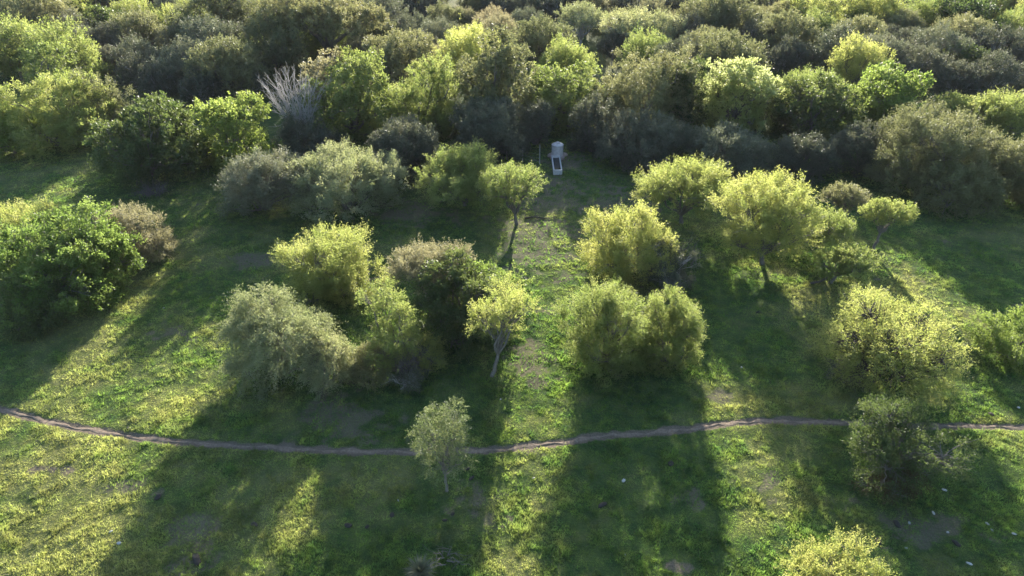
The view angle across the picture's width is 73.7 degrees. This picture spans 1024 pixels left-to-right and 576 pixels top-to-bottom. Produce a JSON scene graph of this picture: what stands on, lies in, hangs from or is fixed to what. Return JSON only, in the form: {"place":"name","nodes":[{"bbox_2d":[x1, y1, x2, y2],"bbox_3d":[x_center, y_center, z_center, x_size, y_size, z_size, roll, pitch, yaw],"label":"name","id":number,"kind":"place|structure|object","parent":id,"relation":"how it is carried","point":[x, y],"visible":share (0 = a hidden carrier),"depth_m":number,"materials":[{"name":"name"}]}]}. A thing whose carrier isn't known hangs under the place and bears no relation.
{"place":"outdoors","nodes":[
{"label":"outdoors","id":0,"kind":"place"},
{"bbox_2d":[0,0,1023,575],"bbox_3d":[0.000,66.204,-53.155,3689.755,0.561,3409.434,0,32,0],"label":"ground","id":1,"kind":"structure","parent":0,"point":[938,528],"depth_m":40.73,"materials":[{"name":"green plant"}]},
{"bbox_2d":[0,9,53,80],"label":"forest tree","id":2,"kind":"object","parent":1,"relation":"on","point":[11,34],"visible":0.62,"depth_m":98.52,"materials":[{"name":"green plant"}]},
{"bbox_2d":[0,85,54,161],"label":"acacia tree","id":3,"kind":"object","parent":1,"relation":"on","point":[6,143],"visible":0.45,"depth_m":74.74,"materials":[{"name":"green plant"}]},
{"bbox_2d":[4,0,82,55],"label":"forest tree","id":4,"kind":"object","parent":1,"relation":"on","point":[28,8],"visible":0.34,"depth_m":108.86,"materials":[{"name":"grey plant"}]},
{"bbox_2d":[0,194,86,261],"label":"acacia bush","id":5,"kind":"object","parent":1,"relation":"on","point":[7,215],"visible":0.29,"depth_m":56.56,"materials":[{"name":"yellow plant"}]},
{"bbox_2d":[23,38,78,99],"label":"broadleaf tree","id":6,"kind":"object","parent":1,"relation":"on","point":[54,65],"visible":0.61,"depth_m":84.63,"materials":[{"name":"green plant"}]},
{"bbox_2d":[0,265,108,344],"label":"broadleaf shrub","id":7,"kind":"object","parent":1,"relation":"on","point":[44,319],"visible":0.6,"depth_m":46.89,"materials":[{"name":"green plant"}]},
{"bbox_2d":[0,68,128,161],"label":"acacia tree","id":8,"kind":"object","parent":1,"relation":"on","point":[63,131],"visible":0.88,"depth_m":74.74,"materials":[{"name":"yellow plant"}]},
{"bbox_2d":[16,14,115,87],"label":"forest tree","id":9,"kind":"object","parent":1,"relation":"on","point":[85,55],"visible":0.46,"depth_m":92.52,"materials":[{"name":"green plant"}]},
{"bbox_2d":[0,195,147,330],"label":"broadleaf shrub","id":10,"kind":"object","parent":1,"relation":"on","point":[59,244],"visible":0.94,"depth_m":48.80,"materials":[{"name":"green plant"}]},
{"bbox_2d":[55,66,138,134],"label":"acacia tree","id":11,"kind":"object","parent":1,"relation":"on","point":[117,95],"visible":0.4,"depth_m":78.92,"materials":[{"name":"green plant"}]},
{"bbox_2d":[82,199,180,272],"bbox_3d":[-30.864,-4.553,55.501,7.056,5.172,6.701,0,32,0],"label":"acacia bush","id":12,"kind":"object","parent":1,"relation":"on","point":[146,217],"visible":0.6,"depth_m":55.19,"materials":[{"name":"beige plant"}]},
{"bbox_2d":[102,32,166,72],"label":"forest tree","id":13,"kind":"object","parent":1,"relation":"on","point":[138,45],"visible":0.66,"depth_m":97.39,"materials":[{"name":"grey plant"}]},
{"bbox_2d":[113,48,158,98],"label":"forest tree","id":14,"kind":"object","parent":1,"relation":"on","point":[131,72],"visible":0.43,"depth_m":92.21,"materials":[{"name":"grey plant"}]},
{"bbox_2d":[107,3,169,58],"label":"forest tree","id":15,"kind":"object","parent":1,"relation":"on","point":[128,20],"visible":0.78,"depth_m":109.18,"materials":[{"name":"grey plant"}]},
{"bbox_2d":[80,90,214,192],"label":"broadleaf tree","id":16,"kind":"object","parent":1,"relation":"on","point":[131,139],"visible":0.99,"depth_m":67.78,"materials":[{"name":"green plant"}]},
{"bbox_2d":[134,56,185,107],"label":"forest tree","id":17,"kind":"object","parent":1,"relation":"on","point":[152,80],"visible":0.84,"depth_m":88.39,"materials":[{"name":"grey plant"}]},
{"bbox_2d":[147,33,213,86],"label":"forest tree","id":18,"kind":"object","parent":1,"relation":"on","point":[174,58],"visible":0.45,"depth_m":91.09,"materials":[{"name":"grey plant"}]},
{"bbox_2d":[177,64,226,107],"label":"forest tree","id":19,"kind":"object","parent":1,"relation":"on","point":[195,87],"visible":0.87,"depth_m":86.17,"materials":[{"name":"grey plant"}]},
{"bbox_2d":[176,9,247,60],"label":"forest tree","id":20,"kind":"object","parent":1,"relation":"on","point":[206,27],"visible":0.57,"depth_m":96.88,"materials":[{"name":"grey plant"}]},
{"bbox_2d":[162,0,262,43],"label":"forest tree","id":21,"kind":"object","parent":1,"relation":"on","point":[238,8],"visible":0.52,"depth_m":107.77,"materials":[{"name":"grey plant"}]},
{"bbox_2d":[181,32,268,101],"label":"forest tree","id":22,"kind":"object","parent":1,"relation":"on","point":[222,64],"visible":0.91,"depth_m":87.84,"materials":[{"name":"green plant"}]},
{"bbox_2d":[186,90,285,177],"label":"broadleaf tree","id":23,"kind":"object","parent":1,"relation":"on","point":[230,117],"visible":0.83,"depth_m":70.84,"materials":[{"name":"green plant"}]},
{"bbox_2d":[209,143,315,217],"bbox_3d":[-22.878,-10.257,63.297,10.136,6.675,9.679,0,32,0],"label":"acacia bush","id":24,"kind":"object","parent":1,"relation":"on","point":[245,176],"visible":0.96,"depth_m":61.46,"materials":[{"name":"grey plant"}]},
{"bbox_2d":[237,5,312,83],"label":"forest tree","id":25,"kind":"object","parent":1,"relation":"on","point":[274,50],"visible":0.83,"depth_m":95.82,"materials":[{"name":"green plant"}]},
{"bbox_2d":[208,279,365,409],"bbox_3d":[-14.470,2.973,42.462,9.646,6.945,8.323,15,35,23],"label":"willowy bush","id":26,"kind":"object","parent":1,"relation":"on","point":[273,330],"visible":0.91,"depth_m":41.38,"materials":[{"name":"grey plant"}]},
{"bbox_2d":[256,63,331,143],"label":"bare tree","id":27,"kind":"object","parent":1,"relation":"on","point":[300,102],"visible":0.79,"depth_m":76.20,"materials":[{"name":"grey plant"}]},
{"bbox_2d":[270,109,348,166],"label":"broadleaf bush","id":28,"kind":"object","parent":1,"relation":"on","point":[293,142],"visible":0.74,"depth_m":74.20,"materials":[{"name":"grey plant"}]},
{"bbox_2d":[251,0,389,57],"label":"spreading tree","id":29,"kind":"object","parent":1,"relation":"on","point":[334,16],"visible":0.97,"depth_m":98.22,"materials":[{"name":"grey plant"}]},
{"bbox_2d":[297,45,343,122],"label":"broadleaf tree","id":30,"kind":"object","parent":1,"relation":"on","point":[324,63],"visible":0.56,"depth_m":80.92,"materials":[{"name":"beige plant"}]},
{"bbox_2d":[292,323,355,400],"bbox_3d":[-11.547,4.304,41.814,3.857,4.696,3.907,0,32,0],"label":"willowy bush","id":31,"kind":"object","parent":1,"relation":"on","point":[322,377],"visible":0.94,"depth_m":41.44,"materials":[{"name":"green plant"}]},
{"bbox_2d":[267,218,396,315],"bbox_3d":[-13.786,-1.788,50.963,9.440,6.393,8.404,-21,38,-30],"label":"acacia tree","id":32,"kind":"object","parent":1,"relation":"on","point":[333,252],"visible":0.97,"depth_m":49.86,"materials":[{"name":"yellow plant"}]},
{"bbox_2d":[284,133,410,226],"bbox_3d":[-15.481,-10.313,63.410,12.126,7.132,11.639,-28,41,-37],"label":"tree","id":33,"kind":"object","parent":1,"relation":"on","point":[370,175],"visible":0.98,"depth_m":61.69,"materials":[{"name":"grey plant"}]},
{"bbox_2d":[297,45,397,143],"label":"broadleaf tree","id":34,"kind":"object","parent":1,"relation":"on","point":[350,91],"visible":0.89,"depth_m":77.41,"materials":[{"name":"green plant"}]},
{"bbox_2d":[334,337,396,392],"bbox_3d":[-9.222,4.570,43.267,4.392,2.986,4.468,0,32,0],"label":"acacia bush","id":35,"kind":"object","parent":1,"relation":"on","point":[361,369],"visible":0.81,"depth_m":42.42,"materials":[{"name":"green plant"}]},
{"bbox_2d":[354,275,423,372],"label":"acacia tree","id":36,"kind":"object","parent":1,"relation":"on","point":[388,343],"visible":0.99,"depth_m":42.01,"materials":[{"name":"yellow plant"}]},
{"bbox_2d":[357,112,446,183],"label":"broadleaf bush","id":37,"kind":"object","parent":1,"relation":"on","point":[415,142],"visible":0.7,"depth_m":68.85,"materials":[{"name":"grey plant"}]},
{"bbox_2d":[361,24,443,93],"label":"forest tree","id":38,"kind":"object","parent":1,"relation":"on","point":[395,54],"visible":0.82,"depth_m":92.27,"materials":[{"name":"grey plant"}]},
{"bbox_2d":[381,49,461,139],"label":"broadleaf tree","id":39,"kind":"object","parent":1,"relation":"on","point":[437,109],"visible":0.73,"depth_m":78.60,"materials":[{"name":"green plant"}]},
{"bbox_2d":[396,329,448,376],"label":"acacia bush","id":40,"kind":"object","parent":1,"relation":"on","point":[432,347],"visible":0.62,"depth_m":43.76,"materials":[{"name":"green plant"}]},
{"bbox_2d":[382,233,477,304],"bbox_3d":[-5.147,-0.453,47.921,7.522,6.332,7.096,0,32,0],"label":"acacia bush","id":41,"kind":"object","parent":1,"relation":"on","point":[414,258],"visible":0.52,"depth_m":46.83,"materials":[{"name":"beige plant"}]},
{"bbox_2d":[405,395,479,491],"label":"young tree","id":42,"kind":"object","parent":1,"relation":"on","point":[424,436],"visible":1,"depth_m":33.26,"materials":[{"name":"green plant"}]},
{"bbox_2d":[410,137,507,210],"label":"acacia tree","id":43,"kind":"object","parent":1,"relation":"on","point":[461,161],"visible":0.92,"depth_m":63.06,"materials":[{"name":"green plant"}]},
{"bbox_2d":[406,245,527,363],"bbox_3d":[-3.037,0.915,45.406,8.472,6.719,7.273,0,32,0],"label":"broadleaf tree","id":44,"kind":"object","parent":1,"relation":"on","point":[443,311],"visible":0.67,"depth_m":44.58,"materials":[{"name":"green plant"}]},
{"bbox_2d":[429,13,505,86],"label":"forest tree","id":45,"kind":"object","parent":1,"relation":"on","point":[456,46],"visible":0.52,"depth_m":92.84,"materials":[{"name":"green plant"}]},
{"bbox_2d":[446,95,536,164],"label":"broadleaf bush","id":46,"kind":"object","parent":1,"relation":"on","point":[495,127],"visible":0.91,"depth_m":73.26,"materials":[{"name":"green plant"}]},
{"bbox_2d":[450,21,538,135],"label":"broadleaf tree","id":47,"kind":"object","parent":1,"relation":"on","point":[501,69],"visible":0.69,"depth_m":78.18,"materials":[{"name":"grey plant"}]},
{"bbox_2d":[461,266,543,377],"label":"acacia tree","id":48,"kind":"object","parent":1,"relation":"on","point":[498,316],"visible":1,"depth_m":40.52,"materials":[{"name":"green plant"}]},
{"bbox_2d":[472,158,548,224],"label":"acacia tree","id":49,"kind":"object","parent":1,"relation":"on","point":[517,182],"visible":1,"depth_m":59.32,"materials":[{"name":"green plant"}]},
{"bbox_2d":[516,97,557,145],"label":"broadleaf bush","id":50,"kind":"object","parent":1,"relation":"on","point":[542,115],"visible":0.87,"depth_m":77.38,"materials":[{"name":"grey plant"}]},
{"bbox_2d":[508,13,578,77],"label":"forest tree","id":51,"kind":"object","parent":1,"relation":"on","point":[535,40],"visible":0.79,"depth_m":99.73,"materials":[{"name":"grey plant"}]},
{"bbox_2d":[519,59,604,136],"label":"broadleaf tree","id":52,"kind":"object","parent":1,"relation":"on","point":[564,101],"visible":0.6,"depth_m":81.71,"materials":[{"name":"green plant"}]},
{"bbox_2d":[535,29,599,93],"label":"forest tree","id":53,"kind":"object","parent":1,"relation":"on","point":[568,54],"visible":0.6,"depth_m":91.86,"materials":[{"name":"green plant"}]},
{"bbox_2d":[554,0,608,46],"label":"forest tree","id":54,"kind":"object","parent":1,"relation":"on","point":[584,17],"visible":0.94,"depth_m":117.20,"materials":[{"name":"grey plant"}]},
{"bbox_2d":[565,90,618,157],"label":"broadleaf bush","id":55,"kind":"object","parent":1,"relation":"on","point":[594,113],"visible":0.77,"depth_m":75.06,"materials":[{"name":"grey plant"}]},
{"bbox_2d":[545,274,661,381],"bbox_3d":[6.226,2.445,43.477,7.653,7.222,6.360,-22,38,-31],"label":"acacia tree","id":56,"kind":"object","parent":1,"relation":"on","point":[609,312],"visible":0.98,"depth_m":42.22,"materials":[{"name":"green plant"}]},
{"bbox_2d":[595,5,657,42],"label":"forest tree","id":57,"kind":"object","parent":1,"relation":"on","point":[617,20],"visible":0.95,"depth_m":110.29,"materials":[{"name":"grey plant"}]},
{"bbox_2d":[569,199,687,288],"bbox_3d":[9.288,-3.511,53.171,8.802,7.169,8.340,-12,34,-18],"label":"acacia tree","id":58,"kind":"object","parent":1,"relation":"on","point":[617,253],"visible":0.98,"depth_m":52.62,"materials":[{"name":"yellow plant"}]},
{"bbox_2d":[592,104,689,175],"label":"broadleaf bush","id":59,"kind":"object","parent":1,"relation":"on","point":[651,147],"visible":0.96,"depth_m":71.77,"materials":[{"name":"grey plant"}]},
{"bbox_2d":[579,38,704,143],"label":"broadleaf tree","id":60,"kind":"object","parent":1,"relation":"on","point":[633,91],"visible":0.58,"depth_m":78.19,"materials":[{"name":"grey plant"}]},
{"bbox_2d":[615,20,670,75],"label":"forest tree","id":61,"kind":"object","parent":1,"relation":"on","point":[647,41],"visible":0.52,"depth_m":100.00,"materials":[{"name":"green plant"}]},
{"bbox_2d":[634,7,689,41],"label":"forest tree","id":62,"kind":"object","parent":1,"relation":"on","point":[668,21],"visible":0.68,"depth_m":110.61,"materials":[{"name":"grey plant"}]},
{"bbox_2d":[630,282,709,379],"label":"acacia tree","id":63,"kind":"object","parent":1,"relation":"on","point":[677,334],"visible":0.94,"depth_m":43.11,"materials":[{"name":"green plant"}]},
{"bbox_2d":[639,236,702,301],"bbox_3d":[12.014,-1.526,51.965,4.775,3.992,5.190,0,32,0],"label":"thorny shrub","id":64,"kind":"object","parent":1,"relation":"on","point":[669,280],"visible":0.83,"depth_m":52.10,"materials":[{"name":"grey plant"}]},
{"bbox_2d":[627,150,734,223],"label":"acacia tree","id":65,"kind":"object","parent":1,"relation":"on","point":[697,187],"visible":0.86,"depth_m":59.38,"materials":[{"name":"green plant"}]},
{"bbox_2d":[667,53,708,131],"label":"broadleaf tree","id":66,"kind":"object","parent":1,"relation":"on","point":[702,73],"visible":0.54,"depth_m":80.19,"materials":[{"name":"green plant"}]},
{"bbox_2d":[674,0,739,33],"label":"forest tree","id":67,"kind":"object","parent":1,"relation":"on","point":[713,15],"visible":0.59,"depth_m":113.34,"materials":[{"name":"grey plant"}]},
{"bbox_2d":[671,118,788,181],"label":"acacia bush","id":68,"kind":"object","parent":1,"relation":"on","point":[733,143],"visible":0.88,"depth_m":70.24,"materials":[{"name":"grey plant"}]},
{"bbox_2d":[697,0,763,33],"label":"forest tree","id":69,"kind":"object","parent":1,"relation":"on","point":[746,10],"visible":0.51,"depth_m":114.21,"materials":[{"name":"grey plant"}]},
{"bbox_2d":[693,27,773,79],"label":"forest tree","id":70,"kind":"object","parent":1,"relation":"on","point":[724,49],"visible":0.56,"depth_m":90.15,"materials":[{"name":"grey plant"}]},
{"bbox_2d":[691,54,788,134],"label":"tall pale tree","id":71,"kind":"object","parent":1,"relation":"on","point":[729,88],"visible":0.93,"depth_m":79.16,"materials":[{"name":"green plant"}]},
{"bbox_2d":[701,165,829,264],"bbox_3d":[19.996,-5.561,54.245,9.494,8.352,9.406,0,32,0],"label":"acacia tree","id":72,"kind":"object","parent":1,"relation":"on","point":[769,209],"visible":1,"depth_m":52.73,"materials":[{"name":"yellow plant"}]},
{"bbox_2d":[752,7,823,54],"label":"forest tree","id":73,"kind":"object","parent":1,"relation":"on","point":[779,26],"visible":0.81,"depth_m":105.53,"materials":[{"name":"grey plant"}]},
{"bbox_2d":[765,32,816,75],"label":"forest tree","id":74,"kind":"object","parent":1,"relation":"on","point":[796,50],"visible":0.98,"depth_m":98.70,"materials":[{"name":"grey plant"}]},
{"bbox_2d":[766,130,841,187],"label":"broadleaf bush","id":75,"kind":"object","parent":1,"relation":"on","point":[816,150],"visible":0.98,"depth_m":69.56,"materials":[{"name":"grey plant"}]},
{"bbox_2d":[778,0,846,26],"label":"forest tree","id":76,"kind":"object","parent":1,"relation":"on","point":[809,4],"visible":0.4,"depth_m":118.92,"materials":[{"name":"green plant"}]},
{"bbox_2d":[768,70,868,144],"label":"broadleaf tree","id":77,"kind":"object","parent":1,"relation":"on","point":[821,99],"visible":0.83,"depth_m":78.03,"materials":[{"name":"green plant"}]},
{"bbox_2d":[787,206,858,250],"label":"acacia tree","id":78,"kind":"object","parent":1,"relation":"on","point":[835,228],"visible":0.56,"depth_m":54.97,"materials":[{"name":"green plant"}]},
{"bbox_2d":[802,17,858,77],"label":"conical tree","id":79,"kind":"object","parent":1,"relation":"on","point":[825,47],"visible":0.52,"depth_m":97.41,"materials":[{"name":"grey plant"}]},
{"bbox_2d":[770,522,897,575],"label":"acacia tree","id":80,"kind":"object","parent":1,"relation":"on","point":[845,565],"visible":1,"depth_m":28.08,"materials":[{"name":"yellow plant"}]},
{"bbox_2d":[807,235,883,283],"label":"acacia tree","id":81,"kind":"object","parent":1,"relation":"on","point":[848,265],"visible":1,"depth_m":51.91,"materials":[{"name":"green plant"}]},
{"bbox_2d":[818,180,872,224],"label":"acacia tree","id":82,"kind":"object","parent":1,"relation":"on","point":[854,192],"visible":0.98,"depth_m":60.03,"materials":[{"name":"green plant"}]},
{"bbox_2d":[828,12,887,46],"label":"forest tree","id":83,"kind":"object","parent":1,"relation":"on","point":[873,26],"visible":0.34,"depth_m":103.43,"materials":[{"name":"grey plant"}]},
{"bbox_2d":[827,115,894,179],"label":"broadleaf bush","id":84,"kind":"object","parent":1,"relation":"on","point":[854,140],"visible":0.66,"depth_m":70.57,"materials":[{"name":"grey plant"}]},
{"bbox_2d":[825,29,897,98],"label":"forest tree","id":85,"kind":"object","parent":1,"relation":"on","point":[866,56],"visible":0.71,"depth_m":91.25,"materials":[{"name":"green plant"}]},
{"bbox_2d":[833,0,906,23],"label":"forest tree","id":86,"kind":"object","parent":1,"relation":"on","point":[881,7],"visible":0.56,"depth_m":119.61,"materials":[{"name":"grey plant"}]},
{"bbox_2d":[856,196,920,250],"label":"acacia tree","id":87,"kind":"object","parent":1,"relation":"on","point":[896,211],"visible":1,"depth_m":55.62,"materials":[{"name":"green plant"}]},
{"bbox_2d":[841,59,941,143],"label":"broadleaf tree","id":88,"kind":"object","parent":1,"relation":"on","point":[883,94],"visible":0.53,"depth_m":79.19,"materials":[{"name":"green plant"}]},
{"bbox_2d":[804,281,979,413],"bbox_3d":[23.971,3.073,42.772,9.480,6.853,9.441,26,40,35],"label":"spreading tree","id":89,"kind":"object","parent":1,"relation":"on","point":[887,340],"visible":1,"depth_m":41.60,"materials":[{"name":"green plant"}]},
{"bbox_2d":[848,452,935,507],"bbox_3d":[19.938,9.973,35.383,4.641,2.316,2.956,-11,34,-17],"label":"thorny shrub","id":90,"kind":"object","parent":1,"relation":"on","point":[888,480],"visible":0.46,"depth_m":35.05,"materials":[{"name":"green plant"}]},
{"bbox_2d":[840,389,982,502],"bbox_3d":[20.133,8.286,35.671,6.399,4.511,6.355,0,32,0],"label":"thorny tree","id":91,"kind":"object","parent":1,"relation":"on","point":[882,450],"visible":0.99,"depth_m":34.95,"materials":[{"name":"green plant"}]},
{"bbox_2d":[892,41,956,93],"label":"forest tree","id":92,"kind":"object","parent":1,"relation":"on","point":[914,60],"visible":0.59,"depth_m":90.80,"materials":[{"name":"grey plant"}]},
{"bbox_2d":[861,93,1023,221],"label":"acacia tree","id":93,"kind":"object","parent":1,"relation":"on","point":[949,146],"visible":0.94,"depth_m":64.86,"materials":[{"name":"green plant"}]},
{"bbox_2d":[905,17,982,65],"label":"forest tree","id":94,"kind":"object","parent":1,"relation":"on","point":[950,36],"visible":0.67,"depth_m":96.85,"materials":[{"name":"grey plant"}]},
{"bbox_2d":[926,58,992,100],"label":"forest tree","id":95,"kind":"object","parent":1,"relation":"on","point":[952,79],"visible":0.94,"depth_m":87.55,"materials":[{"name":"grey plant"}]},
{"bbox_2d":[928,10,997,51],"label":"forest tree","id":96,"kind":"object","parent":1,"relation":"on","point":[957,23],"visible":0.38,"depth_m":105.19,"materials":[{"name":"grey plant"}]},
{"bbox_2d":[930,0,1001,35],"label":"forest tree","id":97,"kind":"object","parent":1,"relation":"on","point":[959,7],"visible":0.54,"depth_m":114.74,"materials":[{"name":"green plant"}]},
{"bbox_2d":[950,85,1023,142],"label":"acacia tree","id":98,"kind":"object","parent":1,"relation":"on","point":[1006,110],"visible":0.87,"depth_m":79.58,"materials":[{"name":"green plant"}]},
{"bbox_2d":[957,47,1023,99],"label":"forest tree","id":99,"kind":"object","parent":1,"relation":"on","point":[999,75],"visible":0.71,"depth_m":86.93,"materials":[{"name":"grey plant"}]},
{"bbox_2d":[962,304,1023,374],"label":"acacia bush","id":100,"kind":"object","parent":1,"relation":"on","point":[1000,339],"visible":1,"depth_m":44.74,"materials":[{"name":"green plant"}]},
{"bbox_2d":[962,22,1023,69],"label":"forest tree","id":101,"kind":"object","parent":1,"relation":"on","point":[986,40],"visible":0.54,"depth_m":98.69,"materials":[{"name":"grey plant"}]},
{"bbox_2d":[989,133,1023,207],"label":"acacia tree","id":102,"kind":"object","parent":1,"relation":"on","point":[1010,163],"visible":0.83,"depth_m":63.37,"materials":[{"name":"green plant"}]},
{"bbox_2d":[0,409,1023,454],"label":"path","id":103,"kind":"structure","parent":0,"point":[353,450],"depth_m":39.12,"materials":[{"name":"soil"}]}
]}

